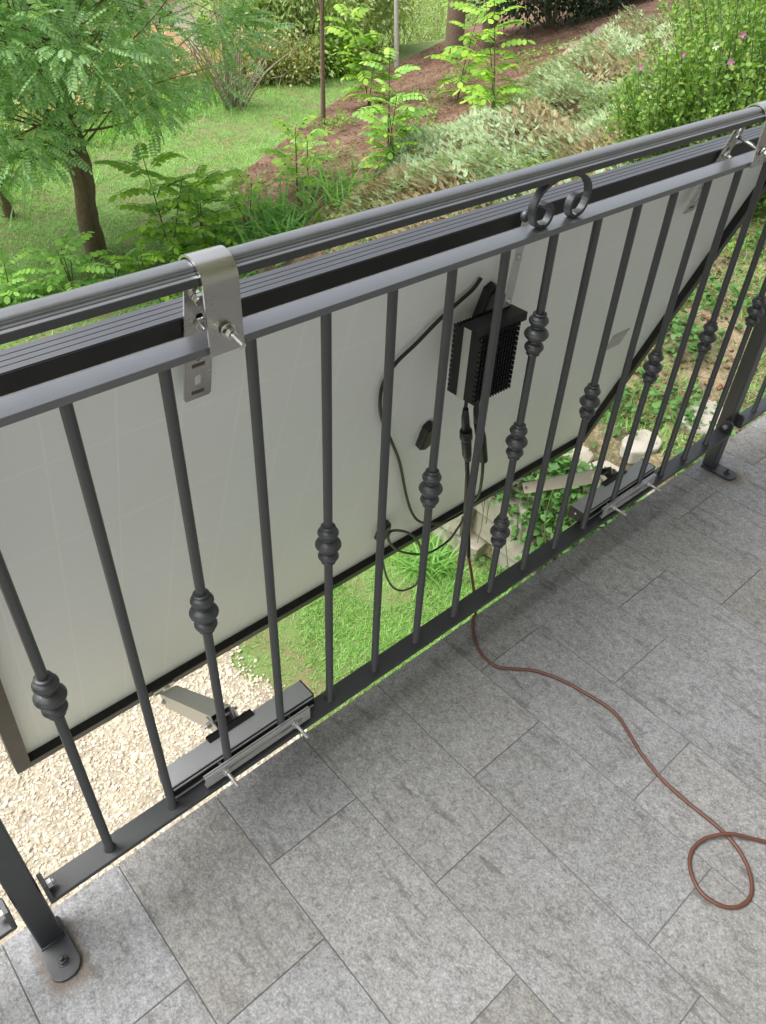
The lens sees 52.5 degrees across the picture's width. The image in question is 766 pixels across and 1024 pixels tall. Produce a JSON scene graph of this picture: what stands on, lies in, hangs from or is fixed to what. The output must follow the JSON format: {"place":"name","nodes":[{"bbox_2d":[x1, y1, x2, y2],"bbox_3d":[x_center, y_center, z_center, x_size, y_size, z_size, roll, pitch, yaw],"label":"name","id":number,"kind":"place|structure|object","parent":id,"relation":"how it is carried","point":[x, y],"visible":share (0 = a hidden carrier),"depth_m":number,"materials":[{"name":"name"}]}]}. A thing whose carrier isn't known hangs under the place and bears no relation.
{"place":"outdoors","nodes":[
{"label":"outdoors","id":0,"kind":"place"},
{"bbox_2d":[0,67,251,220],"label":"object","id":1,"kind":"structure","parent":0,"point":[102,138],"depth_m":11.44,"materials":[{"name":"green plant"}]},
{"bbox_2d":[0,43,400,215],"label":"tall rim grass","id":2,"kind":"structure","parent":0,"point":[191,76],"depth_m":12.71,"materials":[{"name":"green plant"}]},
{"bbox_2d":[0,0,519,736],"bbox_3d":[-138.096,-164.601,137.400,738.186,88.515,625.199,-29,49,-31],"label":"lawn ground","id":3,"kind":"structure","parent":0,"point":[364,596],"depth_m":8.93,"materials":[{"name":"plant"}]},
{"bbox_2d":[0,1,25,217],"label":"tree","id":4,"kind":"object","parent":3,"relation":"on","point":[6,206],"visible":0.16,"depth_m":8.97,"materials":[{"name":"brown plant"}]},
{"bbox_2d":[0,94,41,147],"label":"shrub","id":5,"kind":"object","parent":3,"relation":"on","point":[18,123],"visible":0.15,"depth_m":11.20,"materials":[{"name":"green plant"}]},
{"bbox_2d":[0,248,64,305],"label":"sapling","id":6,"kind":"object","parent":3,"relation":"on","point":[8,280],"visible":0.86,"depth_m":7.14,"materials":[{"name":"green plant"}]},
{"bbox_2d":[6,81,108,123],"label":"shrub","id":7,"kind":"object","parent":3,"relation":"on","point":[17,102],"visible":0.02,"depth_m":12.43,"materials":[{"name":"green plant"}]},
{"bbox_2d":[1,0,118,87],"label":"tree","id":8,"kind":"object","parent":3,"relation":"on","point":[84,43],"visible":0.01,"depth_m":20.18,"materials":[{"name":"green plant"}]},
{"bbox_2d":[10,0,118,93],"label":"tree","id":9,"kind":"object","parent":3,"relation":"on","point":[94,33],"depth_m":26.19,"materials":[{"name":"green plant"}]},
{"bbox_2d":[20,230,114,295],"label":"sapling","id":10,"kind":"object","parent":3,"relation":"on","point":[82,261],"visible":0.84,"depth_m":7.31,"materials":[{"name":"green plant"}]},
{"bbox_2d":[85,248,147,277],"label":"sapling","id":11,"kind":"object","parent":3,"relation":"on","point":[137,253],"visible":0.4,"depth_m":7.56,"materials":[{"name":"green plant"}]},
{"bbox_2d":[70,58,168,118],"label":"shrub","id":12,"kind":"object","parent":3,"relation":"on","point":[78,82],"visible":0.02,"depth_m":13.07,"materials":[{"name":"green plant"}]},
{"bbox_2d":[99,239,177,301],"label":"sapling","id":13,"kind":"object","parent":3,"relation":"on","point":[154,255],"visible":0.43,"depth_m":7.53,"materials":[{"name":"green plant"}]},
{"bbox_2d":[91,23,204,89],"bbox_3d":[-13.605,-22.347,41.319,8.000,6.200,7.000,-15,43,-20],"label":"shrub","id":14,"kind":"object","parent":3,"relation":"on","point":[167,34],"depth_m":39.68,"materials":[{"name":"green plant"}]},
{"bbox_2d":[0,0,298,259],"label":"acacia tree","id":15,"kind":"object","parent":3,"relation":"on","point":[52,85],"visible":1,"depth_m":6.67,"materials":[{"name":"green plant"}]},
{"bbox_2d":[89,18,212,96],"bbox_3d":[-4.191,-8.147,14.114,2.807,1.592,2.280,-29,49,-31],"label":"shrub","id":16,"kind":"object","parent":3,"relation":"on","point":[175,58],"visible":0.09,"depth_m":13.94,"materials":[{"name":"green plant"}]},
{"bbox_2d":[0,642,306,945],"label":"gravel bed","id":17,"kind":"object","parent":3,"relation":"on","point":[134,809],"visible":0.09,"depth_m":3.66,"materials":[{"name":"beige gravel"}]},
{"bbox_2d":[86,142,221,272],"bbox_3d":[-2.215,-2.968,7.684,1.254,1.274,0.977,-12,43,-17],"label":"sapling","id":18,"kind":"object","parent":3,"relation":"on","point":[151,233],"visible":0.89,"depth_m":7.59,"materials":[{"name":"green plant"}]},
{"bbox_2d":[97,0,224,62],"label":"shrub","id":19,"kind":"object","parent":3,"relation":"on","point":[171,2],"depth_m":49.78,"materials":[{"name":"green plant"}]},
{"bbox_2d":[159,11,173,27],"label":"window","id":20,"kind":"structure","parent":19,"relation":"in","point":[170,12],"depth_m":49.71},
{"bbox_2d":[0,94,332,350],"bbox_3d":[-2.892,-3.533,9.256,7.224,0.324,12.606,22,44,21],"label":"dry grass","id":21,"kind":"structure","parent":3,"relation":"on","point":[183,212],"depth_m":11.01,"materials":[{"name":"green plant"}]},
{"bbox_2d":[153,164,247,259],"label":"sapling","id":22,"kind":"object","parent":3,"relation":"on","point":[211,179],"visible":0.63,"depth_m":8.09,"materials":[{"name":"green plant"}]},
{"bbox_2d":[131,200,281,278],"bbox_3d":[-1.691,-2.894,8.281,1.614,0.481,1.821,-20,45,-25],"label":"grass clump","id":23,"kind":"object","parent":3,"relation":"on","point":[240,242],"visible":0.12,"depth_m":8.33,"materials":[{"name":"green plant"}]},
{"bbox_2d":[186,25,282,86],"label":"shrub","id":24,"kind":"object","parent":3,"relation":"on","point":[246,57],"visible":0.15,"depth_m":14.13,"materials":[{"name":"green plant"}]},
{"bbox_2d":[168,0,307,109],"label":"bare bush","id":25,"kind":"object","parent":3,"relation":"on","point":[229,95],"visible":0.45,"depth_m":12.64,"materials":[{"name":"green plant"}]},
{"bbox_2d":[187,0,329,35],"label":"tree","id":26,"kind":"object","parent":3,"relation":"on","point":[217,10],"visible":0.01,"depth_m":17.28,"materials":[{"name":"green plant"}]},
{"bbox_2d":[200,632,327,751],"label":"dry grass","id":27,"kind":"structure","parent":3,"relation":"on","point":[266,664],"depth_m":4.20,"materials":[{"name":"plant"}]},
{"bbox_2d":[176,0,383,89],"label":"bush","id":28,"kind":"object","parent":3,"relation":"on","point":[300,13],"visible":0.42,"depth_m":14.56,"materials":[{"name":"green plant"}]},
{"bbox_2d":[254,25,333,85],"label":"shrub","id":29,"kind":"object","parent":3,"relation":"on","point":[293,58],"visible":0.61,"depth_m":14.50,"materials":[{"name":"green plant"}]},
{"bbox_2d":[312,18,364,80],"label":"shrub","id":30,"kind":"object","parent":3,"relation":"on","point":[345,42],"visible":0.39,"depth_m":14.95,"materials":[{"name":"green plant"}]},
{"bbox_2d":[284,0,421,52],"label":"tree","id":31,"kind":"object","parent":3,"relation":"on","point":[386,5],"visible":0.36,"depth_m":16.47,"materials":[{"name":"green plant"}]},
{"bbox_2d":[325,0,388,57],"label":"shrub","id":32,"kind":"object","parent":3,"relation":"on","point":[367,27],"visible":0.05,"depth_m":16.04,"materials":[{"name":"green plant"}]},
{"bbox_2d":[360,0,430,48],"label":"shrub","id":33,"kind":"object","parent":3,"relation":"on","point":[413,4],"visible":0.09,"depth_m":18.19,"materials":[{"name":"green plant"}]},
{"bbox_2d":[369,0,466,47],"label":"shrub","id":34,"kind":"object","parent":3,"relation":"on","point":[438,2],"visible":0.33,"depth_m":20.60,"materials":[{"name":"green plant"}]},
{"bbox_2d":[390,528,472,603],"bbox_3d":[0.307,0.281,4.790,0.690,0.246,0.643,-29,49,-31],"label":"grass clump","id":35,"kind":"object","parent":3,"relation":"on","point":[432,562],"visible":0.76,"depth_m":4.81,"materials":[{"name":"green plant"}]},
{"bbox_2d":[381,0,481,46],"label":"shrub","id":36,"kind":"object","parent":3,"relation":"on","point":[445,14],"visible":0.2,"depth_m":22.85,"materials":[{"name":"green plant"}]},
{"bbox_2d":[414,0,509,41],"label":"shrub","id":37,"kind":"object","parent":3,"relation":"on","point":[473,21],"visible":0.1,"depth_m":24.85,"materials":[{"name":"green plant"}]},
{"bbox_2d":[504,574,530,594],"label":"grass clump","id":38,"kind":"object","parent":3,"relation":"on","point":[509,589],"visible":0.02,"depth_m":4.68,"materials":[{"name":"green plant"}]},
{"bbox_2d":[431,400,722,581],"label":"retaining wall","id":39,"kind":"structure","parent":3,"relation":"on","point":[636,455],"depth_m":4.50,"materials":[{"name":"stone"}]},
{"bbox_2d":[477,449,646,588],"bbox_3d":[1.461,0.638,3.966,0.280,1.430,3.255,-31,51,-33],"label":"ivy","id":40,"kind":"object","parent":39,"relation":"attached to","point":[551,499],"visible":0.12,"depth_m":4.21,"materials":[{"name":"green plant"}]},
{"bbox_2d":[415,259,765,580],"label":"ivy","id":41,"kind":"object","parent":39,"relation":"attached to","point":[641,370],"visible":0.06,"depth_m":4.26,"materials":[{"name":"green plant"}]},
{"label":"lower house wall","id":42,"kind":"structure","parent":3,"relation":"on","visible":0},
{"bbox_2d":[0,414,765,1023],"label":"balcony slab","id":43,"kind":"structure","parent":42,"relation":"on","point":[454,826],"depth_m":1.41,"materials":[{"name":"tile"}]},
{"bbox_2d":[0,818,80,982],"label":"railing post","id":44,"kind":"object","parent":43,"relation":"on","point":[58,952],"visible":1,"depth_m":1.18,"materials":[{"name":"metal"}]},
{"bbox_2d":[0,898,17,939],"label":"railing section","id":45,"kind":"object","parent":44,"relation":"attached to","point":[8,924],"visible":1,"depth_m":1.12,"materials":[{"name":"paint"}]},
{"bbox_2d":[0,150,765,903],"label":"railing section","id":46,"kind":"object","parent":44,"relation":"attached to","point":[48,688],"visible":0.98,"depth_m":1.22,"materials":[{"name":"paint"}]},
{"bbox_2d":[153,680,313,798],"bbox_3d":[-0.305,0.408,1.548,0.289,0.325,0.475,-12,43,-17],"label":"clamp","id":47,"kind":"object","parent":46,"relation":"attached to","point":[249,730],"visible":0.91,"depth_m":1.36,"materials":[{"name":"silver metal"}]},
{"bbox_2d":[0,105,764,344],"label":"handrail","id":48,"kind":"object","parent":46,"relation":"attached to","point":[42,314],"visible":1,"depth_m":0.88,"materials":[{"name":"metal"}]},
{"bbox_2d":[178,245,245,401],"bbox_3d":[-0.196,-0.191,0.877,0.048,0.226,0.152,-23,47,-27],"label":"mounting hook","id":49,"kind":"object","parent":48,"relation":"hanging from","point":[216,302],"visible":0.94,"depth_m":0.82,"materials":[{"name":"silver metal"}]},
{"bbox_2d":[0,124,765,773],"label":"solar panel","id":50,"kind":"object","parent":49,"relation":"attached to","point":[50,554],"visible":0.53,"depth_m":1.34,"materials":[{"name":"white glass"}]},
{"bbox_2d":[383,481,465,591],"bbox_3d":[0.101,0.064,2.026,0.212,0.919,0.538,9,41,7],"label":"panel cable","id":51,"kind":"object","parent":50,"relation":"attached to","point":[410,553],"visible":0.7,"depth_m":2.13,"materials":[{"name":"black rubber"}]},
{"bbox_2d":[378,277,483,524],"bbox_3d":[0.148,-0.164,1.697,0.191,0.884,0.555,13,41,12],"label":"panel cable","id":52,"kind":"object","parent":50,"relation":"attached to","point":[434,324],"visible":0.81,"depth_m":1.38,"materials":[{"name":"black rubber"}]},
{"bbox_2d":[503,210,528,307],"bbox_3d":[0.213,-0.397,1.229,0.022,0.175,0.057,3,40,0],"label":"hanging strip","id":53,"kind":"object","parent":50,"relation":"hanging from","point":[518,254],"visible":0.78,"depth_m":1.25,"materials":[{"name":"metal"}]},
{"bbox_2d":[447,296,527,463],"bbox_3d":[0.176,-0.207,1.403,0.133,0.364,0.064,-29,49,-31],"label":"inverter","id":54,"kind":"object","parent":53,"relation":"hanging from","point":[470,341],"visible":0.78,"depth_m":1.32,"materials":[{"name":"metal"}]},
{"bbox_2d":[465,462,470,557],"bbox_3d":[0.181,0.001,1.669,0.014,0.354,0.118,20,43,19],"label":"black sheath","id":55,"kind":"object","parent":54,"relation":"attached to","point":[467,472],"visible":0.59,"depth_m":1.58,"materials":[{"name":"plastic"}]},
{"bbox_2d":[512,459,660,523],"bbox_3d":[0.549,-0.050,2.136,0.273,0.325,0.504,-3,41,-7],"label":"clamp","id":56,"kind":"object","parent":46,"relation":"attached to","point":[604,489],"visible":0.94,"depth_m":1.94,"materials":[{"name":"silver metal"}]},
{"bbox_2d":[683,100,765,213],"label":"mounting hook","id":57,"kind":"object","parent":46,"relation":"attached to","point":[759,155],"visible":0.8,"depth_m":1.45,"materials":[{"name":"silver metal"}]},
{"bbox_2d":[467,558,765,909],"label":"power cable","id":58,"kind":"object","parent":43,"relation":"on","point":[748,899],"visible":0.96,"depth_m":1.47,"materials":[{"name":"brown rubber"}]},
{"bbox_2d":[701,296,765,480],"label":"railing post","id":59,"kind":"object","parent":43,"relation":"on","point":[747,368],"visible":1,"depth_m":2.14,"materials":[{"name":"metal"}]},
{"bbox_2d":[734,375,765,428],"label":"railing section","id":60,"kind":"object","parent":59,"relation":"attached to","point":[756,409],"visible":0.77,"depth_m":2.25,"materials":[{"name":"paint"}]},
{"bbox_2d":[241,533,522,729],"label":"lawn grass","id":61,"kind":"structure","parent":0,"point":[365,628],"depth_m":4.50,"materials":[{"name":"green plant"}]},
{"bbox_2d":[226,0,765,570],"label":"hillside","id":62,"kind":"structure","parent":0,"point":[596,434],"depth_m":10.15,"materials":[{"name":"plant"}]},
{"bbox_2d":[200,167,277,242],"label":"sapling","id":63,"kind":"object","parent":62,"relation":"on","point":[257,188],"visible":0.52,"depth_m":8.56,"materials":[{"name":"green plant"}]},
{"bbox_2d":[190,172,346,271],"bbox_3d":[-1.077,-3.150,8.184,2.246,0.630,2.124,19,43,18],"label":"grass clump","id":64,"kind":"object","parent":62,"relation":"on","point":[283,218],"visible":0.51,"depth_m":8.33,"materials":[{"name":"green plant"}]},
{"bbox_2d":[251,114,334,202],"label":"sapling","id":65,"kind":"object","parent":62,"relation":"on","point":[278,162],"visible":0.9,"depth_m":8.60,"materials":[{"name":"green plant"}]},
{"bbox_2d":[275,129,335,187],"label":"sapling","id":66,"kind":"object","parent":62,"relation":"on","point":[308,143],"visible":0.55,"depth_m":9.07,"materials":[{"name":"green plant"}]},
{"bbox_2d":[316,0,325,124],"bbox_3d":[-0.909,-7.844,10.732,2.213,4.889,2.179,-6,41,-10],"label":"pole","id":67,"kind":"object","parent":62,"relation":"on","point":[322,67],"visible":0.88,"depth_m":11.73,"materials":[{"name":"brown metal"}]},
{"bbox_2d":[268,145,396,210],"bbox_3d":[-0.405,-3.462,8.132,1.954,0.438,1.700,-29,49,-31],"label":"grass clump","id":68,"kind":"object","parent":62,"relation":"on","point":[325,193],"visible":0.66,"depth_m":8.32,"materials":[{"name":"green plant"}]},
{"bbox_2d":[317,4,399,105],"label":"sapling","id":69,"kind":"object","parent":62,"relation":"on","point":[360,13],"visible":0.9,"depth_m":12.46,"materials":[{"name":"green plant"}]},
{"bbox_2d":[357,104,426,169],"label":"sapling","id":70,"kind":"object","parent":62,"relation":"on","point":[387,134],"visible":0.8,"depth_m":8.31,"materials":[{"name":"green plant"}]},
{"bbox_2d":[352,48,432,166],"bbox_3d":[0.063,-4.279,8.432,0.929,1.250,1.055,10,41,8],"label":"sapling","id":71,"kind":"object","parent":62,"relation":"on","point":[397,99],"visible":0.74,"depth_m":8.32,"materials":[{"name":"green plant"}]},
{"bbox_2d":[394,0,398,67],"bbox_3d":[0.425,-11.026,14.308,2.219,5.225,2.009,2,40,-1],"label":"pole","id":72,"kind":"object","parent":62,"relation":"on","point":[396,28],"visible":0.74,"depth_m":15.53,"materials":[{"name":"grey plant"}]},
{"bbox_2d":[340,141,512,238],"bbox_3d":[0.465,-3.234,7.502,2.166,0.719,1.829,-29,49,-31],"label":"juniper","id":73,"kind":"object","parent":62,"relation":"on","point":[437,173],"visible":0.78,"depth_m":7.24,"materials":[{"name":"green plant"}]},
{"bbox_2d":[443,0,465,61],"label":"tree","id":74,"kind":"object","parent":62,"relation":"on","point":[454,32],"visible":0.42,"depth_m":14.82,"materials":[{"name":"brown plant"}]},
{"bbox_2d":[423,0,509,100],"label":"sapling","id":75,"kind":"object","parent":62,"relation":"on","point":[446,55],"visible":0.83,"depth_m":11.32,"materials":[{"name":"green plant"}]},
{"bbox_2d":[380,98,554,187],"bbox_3d":[0.953,-4.142,8.544,1.919,0.819,2.627,4,40,1],"label":"juniper","id":76,"kind":"object","parent":62,"relation":"on","point":[469,132],"visible":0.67,"depth_m":8.32,"materials":[{"name":"green plant"}]},
{"bbox_2d":[480,0,496,48],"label":"tree","id":77,"kind":"object","parent":62,"relation":"on","point":[484,45],"visible":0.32,"depth_m":15.66,"materials":[{"name":"brown plant"}]},
{"bbox_2d":[444,0,535,119],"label":"sapling","id":78,"kind":"object","parent":62,"relation":"on","point":[484,36],"visible":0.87,"depth_m":9.68,"materials":[{"name":"green plant"}]},
{"bbox_2d":[241,23,748,261],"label":"hillside weeds","id":79,"kind":"object","parent":62,"relation":"on","point":[335,120],"visible":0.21,"depth_m":10.74,"materials":[{"name":"green plant"}]},
{"bbox_2d":[459,64,533,115],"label":"sapling","id":80,"kind":"object","parent":62,"relation":"on","point":[487,96],"visible":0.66,"depth_m":9.57,"materials":[{"name":"green plant"}]},
{"bbox_2d":[325,127,765,486],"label":"hillside grass","id":81,"kind":"structure","parent":62,"relation":"on","point":[669,370],"depth_m":4.34,"materials":[{"name":"green plant"}]},
{"bbox_2d":[465,0,629,39],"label":"hedge","id":82,"kind":"object","parent":62,"relation":"on","point":[545,8],"visible":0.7,"depth_m":16.23,"materials":[{"name":"green plant"}]},
{"bbox_2d":[472,97,658,205],"bbox_3d":[1.884,-3.492,7.427,2.577,0.769,2.023,-29,49,-31],"label":"juniper","id":83,"kind":"object","parent":62,"relation":"on","point":[584,143],"visible":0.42,"depth_m":7.70,"materials":[{"name":"green plant"}]},
{"bbox_2d":[472,64,661,159],"bbox_3d":[2.213,-4.688,9.027,3.329,0.894,2.250,-73,79,-49],"label":"juniper","id":84,"kind":"object","parent":62,"relation":"on","point":[537,92],"visible":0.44,"depth_m":9.07,"materials":[{"name":"green plant"}]},
{"bbox_2d":[511,31,675,108],"bbox_3d":[2.974,-6.138,10.642,2.259,0.892,3.510,17,42,16],"label":"juniper","id":85,"kind":"object","parent":62,"relation":"on","point":[616,61],"visible":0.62,"depth_m":10.35,"materials":[{"name":"green plant"}]},
{"bbox_2d":[559,24,627,63],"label":"bare earth","id":86,"kind":"structure","parent":62,"relation":"on","point":[596,30],"depth_m":14.12,"materials":[{"name":"brown soil"}]},
{"bbox_2d":[534,0,652,22],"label":"hedge","id":87,"kind":"object","parent":62,"relation":"on","point":[593,3],"visible":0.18,"depth_m":17.42,"materials":[{"name":"green plant"}]},
{"bbox_2d":[575,48,692,131],"bbox_3d":[3.347,-4.906,8.952,3.082,0.915,2.067,-55,66,-45],"label":"juniper","id":88,"kind":"object","parent":62,"relation":"on","point":[647,63],"visible":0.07,"depth_m":9.09,"materials":[{"name":"green plant"}]},
{"bbox_2d":[572,0,736,72],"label":"juniper","id":89,"kind":"object","parent":62,"relation":"on","point":[612,32],"visible":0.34,"depth_m":12.07,"materials":[{"name":"green plant"}]},
{"bbox_2d":[601,6,763,167],"bbox_3d":[2.250,-2.941,5.816,1.213,1.418,1.254,-29,49,-31],"label":"flowering shrub","id":90,"kind":"object","parent":62,"relation":"on","point":[632,120],"visible":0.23,"depth_m":5.65,"materials":[{"name":"green plant"}]},
{"bbox_2d":[606,218,765,472],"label":"weeds","id":91,"kind":"object","parent":62,"relation":"on","point":[675,330],"visible":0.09,"depth_m":4.39,"materials":[{"name":"green plant"}]},
{"bbox_2d":[643,0,765,113],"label":"flowering shrub","id":92,"kind":"object","parent":62,"relation":"on","point":[714,7],"visible":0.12,"depth_m":7.11,"materials":[{"name":"green plant"}]},
{"bbox_2d":[651,0,765,215],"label":"flowering shrub","id":93,"kind":"object","parent":62,"relation":"on","point":[750,86],"visible":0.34,"depth_m":5.24,"materials":[{"name":"green plant"}]},
{"bbox_2d":[652,0,765,70],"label":"flowering shrub","id":94,"kind":"object","parent":62,"relation":"on","point":[661,5],"visible":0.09,"depth_m":8.45,"materials":[{"name":"green plant"}]}
]}

